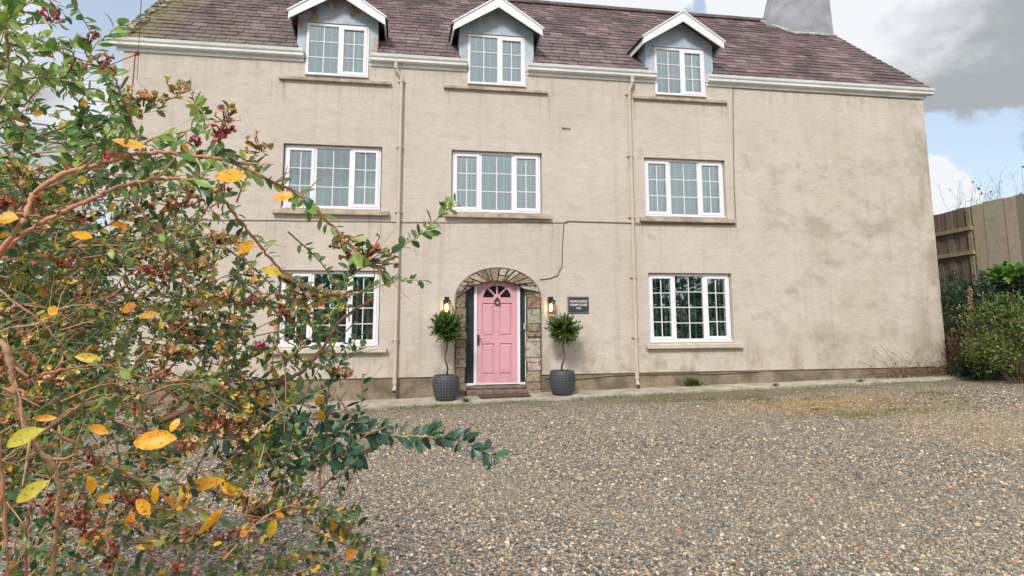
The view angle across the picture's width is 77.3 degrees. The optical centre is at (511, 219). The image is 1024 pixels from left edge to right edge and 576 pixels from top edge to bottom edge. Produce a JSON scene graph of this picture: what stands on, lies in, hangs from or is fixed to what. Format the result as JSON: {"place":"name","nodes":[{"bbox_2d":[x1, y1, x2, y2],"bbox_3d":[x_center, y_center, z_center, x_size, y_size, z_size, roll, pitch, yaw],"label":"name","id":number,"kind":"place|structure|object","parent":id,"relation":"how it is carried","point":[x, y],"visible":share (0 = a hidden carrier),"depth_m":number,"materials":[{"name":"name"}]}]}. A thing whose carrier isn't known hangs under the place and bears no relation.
{"place":"outdoors","nodes":[
{"label":"outdoors","id":0,"kind":"place"},
{"bbox_2d":[14,311,993,399],"bbox_3d":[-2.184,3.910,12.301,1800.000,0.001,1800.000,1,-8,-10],"label":"ground","id":1,"kind":"structure","parent":0,"point":[92,373],"depth_m":21.25,"materials":[{"name":"green"}]},
{"bbox_2d":[0,260,86,391],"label":"boundary hedge","id":2,"kind":"object","parent":1,"relation":"on","point":[33,310],"visible":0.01,"depth_m":12.75,"materials":[{"name":"green plant"}]},
{"bbox_2d":[97,0,946,410],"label":"farmhouse","id":3,"kind":"object","parent":1,"relation":"on","point":[677,198],"visible":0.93,"depth_m":13.62,"materials":[{"name":"beige paint"}]},
{"bbox_2d":[137,0,141,77],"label":"overhead wire","id":4,"kind":"object","parent":3,"relation":"attached to","point":[139,37],"visible":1,"depth_m":10.64,"materials":[{"name":"black"}]},
{"bbox_2d":[270,271,386,353],"bbox_3d":[-3.509,1.789,12.411,2.155,1.568,0.298,1,-8,-10],"label":"window","id":5,"kind":"structure","parent":3,"relation":"in","point":[283,345],"depth_m":12.50,"materials":[{"name":"white plastic"}]},
{"bbox_2d":[272,145,388,215],"bbox_3d":[-3.563,-0.776,12.752,2.215,1.403,0.298,1,-8,-10],"label":"window","id":6,"kind":"structure","parent":3,"relation":"in","point":[364,208],"depth_m":12.83,"materials":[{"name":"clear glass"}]},
{"bbox_2d":[278,22,390,84],"bbox_3d":[-3.574,-3.382,13.067,2.210,1.233,0.163,1,-8,-10],"label":"window","id":7,"kind":"structure","parent":3,"relation":"in","point":[349,29],"depth_m":13.07,"materials":[{"name":"white plastic"}]},
{"bbox_2d":[443,297,450,313],"bbox_3d":[-1.290,1.703,12.651,0.160,0.345,0.207,1,-8,-10],"label":"wall lantern","id":8,"kind":"object","parent":3,"relation":"attached to","point":[446,299],"depth_m":12.60,"materials":[{"name":"black metal"}]},
{"bbox_2d":[444,34,547,93],"bbox_3d":[-0.341,-3.313,13.619,2.210,1.233,0.163,1,-8,-10],"label":"window","id":9,"kind":"structure","parent":3,"relation":"in","point":[501,40],"depth_m":13.62,"materials":[{"name":"white plastic"}]},
{"bbox_2d":[477,281,516,382],"bbox_3d":[-0.303,2.263,12.988,0.825,2.058,0.125,1,-8,-10],"label":"door","id":10,"kind":"structure","parent":3,"relation":"in","point":[496,300],"depth_m":13.00,"materials":[{"name":"pink paint"}]},
{"bbox_2d":[444,151,550,219],"bbox_3d":[-0.300,-0.706,13.309,2.206,1.403,0.298,1,-8,-10],"label":"window","id":11,"kind":"structure","parent":3,"relation":"in","point":[476,159],"depth_m":13.37,"materials":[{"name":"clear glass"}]},
{"bbox_2d":[546,297,555,313],"bbox_3d":[0.786,1.748,13.005,0.160,0.345,0.207,1,-8,-10],"label":"wall lantern","id":12,"kind":"object","parent":3,"relation":"attached to","point":[550,299],"depth_m":12.96,"materials":[{"name":"black metal"}]},
{"bbox_2d":[568,297,588,312],"bbox_3d":[1.367,1.765,13.197,0.450,0.340,0.024,1,-8,-10],"label":"name plaque","id":13,"kind":"object","parent":3,"relation":"attached to","point":[578,304],"visible":1,"depth_m":13.19,"materials":[{"name":"stone"}]},
{"bbox_2d":[633,47,727,103],"bbox_3d":[3.729,-3.226,14.314,2.210,1.233,0.163,1,-8,-10],"label":"window","id":14,"kind":"structure","parent":3,"relation":"in","point":[681,53],"depth_m":14.32,"materials":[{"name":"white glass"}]},
{"bbox_2d":[640,159,736,223],"bbox_3d":[3.799,-0.618,14.008,2.195,1.403,0.298,1,-8,-10],"label":"window","id":15,"kind":"structure","parent":3,"relation":"in","point":[652,215],"depth_m":14.07,"materials":[{"name":"white plastic"}]},
{"bbox_2d":[646,274,743,348],"bbox_3d":[3.838,1.947,13.665,2.155,1.568,0.298,1,-8,-10],"label":"window","id":16,"kind":"structure","parent":3,"relation":"in","point":[707,341],"depth_m":13.72,"materials":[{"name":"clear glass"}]},
{"bbox_2d":[0,376,1023,575],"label":"gravel yard","id":17,"kind":"structure","parent":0,"point":[127,447],"depth_m":6.31,"materials":[{"name":"grey gravel"}]},
{"bbox_2d":[0,140,365,574],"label":"dense shrub","id":18,"kind":"object","parent":17,"relation":"on","point":[150,282],"visible":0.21,"depth_m":3.05,"materials":[{"name":"green plant"}]},
{"bbox_2d":[0,0,510,575],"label":"arching shrub","id":19,"kind":"object","parent":17,"relation":"on","point":[250,436],"visible":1,"depth_m":1.57,"materials":[{"name":"green plant"}]},
{"bbox_2d":[291,378,1020,422],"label":"grass","id":20,"kind":"structure","parent":17,"relation":"on","point":[830,396],"depth_m":11.49,"materials":[{"name":"green plant"}]},
{"bbox_2d":[933,358,967,374],"bbox_3d":[9.908,3.385,14.614,1.205,0.670,0.827,-1,-8,5],"label":"dead fern","id":21,"kind":"object","parent":17,"relation":"on","point":[947,360],"visible":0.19,"depth_m":14.48,"materials":[{"name":"brown plant"}]},
{"bbox_2d":[943,325,978,376],"bbox_3d":[9.970,2.907,14.211,0.702,1.244,0.726,1,-8,-10],"label":"dead fern","id":22,"kind":"object","parent":17,"relation":"on","point":[956,341],"visible":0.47,"depth_m":14.23,"materials":[{"name":"brown plant"}]},
{"bbox_2d":[966,286,976,375],"bbox_3d":[9.900,2.409,13.800,0.202,1.922,0.331,-3,-8,19],"label":"dried flower spike","id":23,"kind":"object","parent":17,"relation":"on","point":[970,299],"visible":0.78,"depth_m":13.79,"materials":[{"name":"brown plant"}]},
{"bbox_2d":[943,350,1015,380],"bbox_3d":[10.267,3.246,13.992,1.455,0.811,1.199,1,-8,-10],"label":"ivy shrub","id":24,"kind":"object","parent":17,"relation":"on","point":[960,370],"visible":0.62,"depth_m":13.82,"materials":[{"name":"green plant"}]},
{"bbox_2d":[945,288,1023,383],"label":"leafy shrub","id":25,"kind":"object","parent":17,"relation":"on","point":[988,347],"visible":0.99,"depth_m":13.31,"materials":[{"name":"green plant"}]},
{"bbox_2d":[946,370,1022,376],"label":"bed edging","id":26,"kind":"object","parent":17,"relation":"on","point":[1000,375],"visible":0.1,"depth_m":14.20,"materials":[{"name":"grey stone"}]},
{"bbox_2d":[0,0,1023,290],"label":"sky","id":27,"kind":"structure","parent":0,"point":[971,52],"materials":[{"name":"grey"}]},
{"bbox_2d":[97,374,976,421],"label":"concrete path","id":28,"kind":"structure","parent":0,"point":[422,401],"depth_m":12.60,"materials":[{"name":"grey concrete"}]},
{"bbox_2d":[427,306,469,400],"bbox_3d":[-1.219,2.541,12.205,0.824,1.748,0.742,1,-8,-10],"label":"potted bay tree","id":29,"kind":"object","parent":28,"relation":"on","point":[446,328],"visible":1,"depth_m":12.08,"materials":[{"name":"green plant"}]},
{"bbox_2d":[457,397,470,401],"bbox_3d":[-0.873,3.305,11.790,0.256,0.125,0.143,-1,-8,4],"label":"weed","id":30,"kind":"object","parent":28,"relation":"on","point":[466,400],"visible":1,"depth_m":11.78,"materials":[{"name":"green plant"}]},
{"bbox_2d":[478,393,530,397],"bbox_3d":[-0.150,3.411,12.400,0.980,0.035,0.370,1,-8,-10],"label":"doormat","id":31,"kind":"object","parent":28,"relation":"on","point":[503,395],"visible":1,"depth_m":12.31,"materials":[{"name":"brown fabric"}]},
{"bbox_2d":[544,312,584,395],"bbox_3d":[1.027,2.624,12.605,0.828,1.602,0.714,1,-8,-10],"label":"potted bay tree","id":32,"kind":"object","parent":28,"relation":"on","point":[562,380],"visible":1,"depth_m":12.49,"materials":[{"name":"green plant"}]},
{"bbox_2d":[678,377,707,386],"bbox_3d":[3.788,3.377,13.359,0.611,0.216,0.405,-3,-8,21],"label":"weed","id":33,"kind":"object","parent":28,"relation":"on","point":[693,382],"visible":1,"depth_m":13.33,"materials":[{"name":"green plant"}]},
{"bbox_2d":[838,346,953,379],"bbox_3d":[8.729,3.120,14.107,3.283,0.800,0.343,1,-8,-10],"label":"dry bramble","id":34,"kind":"object","parent":28,"relation":"on","point":[922,372],"visible":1,"depth_m":14.09,"materials":[{"name":"brown plant"}]},
{"bbox_2d":[941,287,1023,377],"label":"earth bank","id":35,"kind":"structure","parent":0,"point":[943,302],"depth_m":16.27,"materials":[{"name":"green plant"}]},
{"bbox_2d":[938,264,990,361],"bbox_3d":[11.115,2.462,16.005,1.503,2.907,1.591,1,-8,-10],"label":"dark shrub","id":36,"kind":"object","parent":35,"relation":"on","point":[948,309],"visible":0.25,"depth_m":15.92,"materials":[{"name":"green plant"}]},
{"bbox_2d":[933,194,1023,292],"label":"wooden fence","id":37,"kind":"object","parent":35,"relation":"on","point":[973,239],"visible":0.71,"depth_m":15.75,"materials":[{"name":"brown wood"}]},
{"bbox_2d":[933,166,1023,213],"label":"bare bramble","id":38,"kind":"object","parent":35,"relation":"on","point":[982,193],"visible":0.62,"depth_m":18.05,"materials":[{"name":"brown plant"}]},
{"bbox_2d":[940,268,1023,333],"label":"ivy hedge","id":39,"kind":"object","parent":35,"relation":"on","point":[962,294],"visible":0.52,"depth_m":14.32,"materials":[{"name":"green plant"}]},
{"bbox_2d":[985,260,1023,286],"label":"plant","id":40,"kind":"object","parent":35,"relation":"on","point":[1009,270],"visible":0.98,"depth_m":14.10,"materials":[{"name":"green plant"}]}
]}

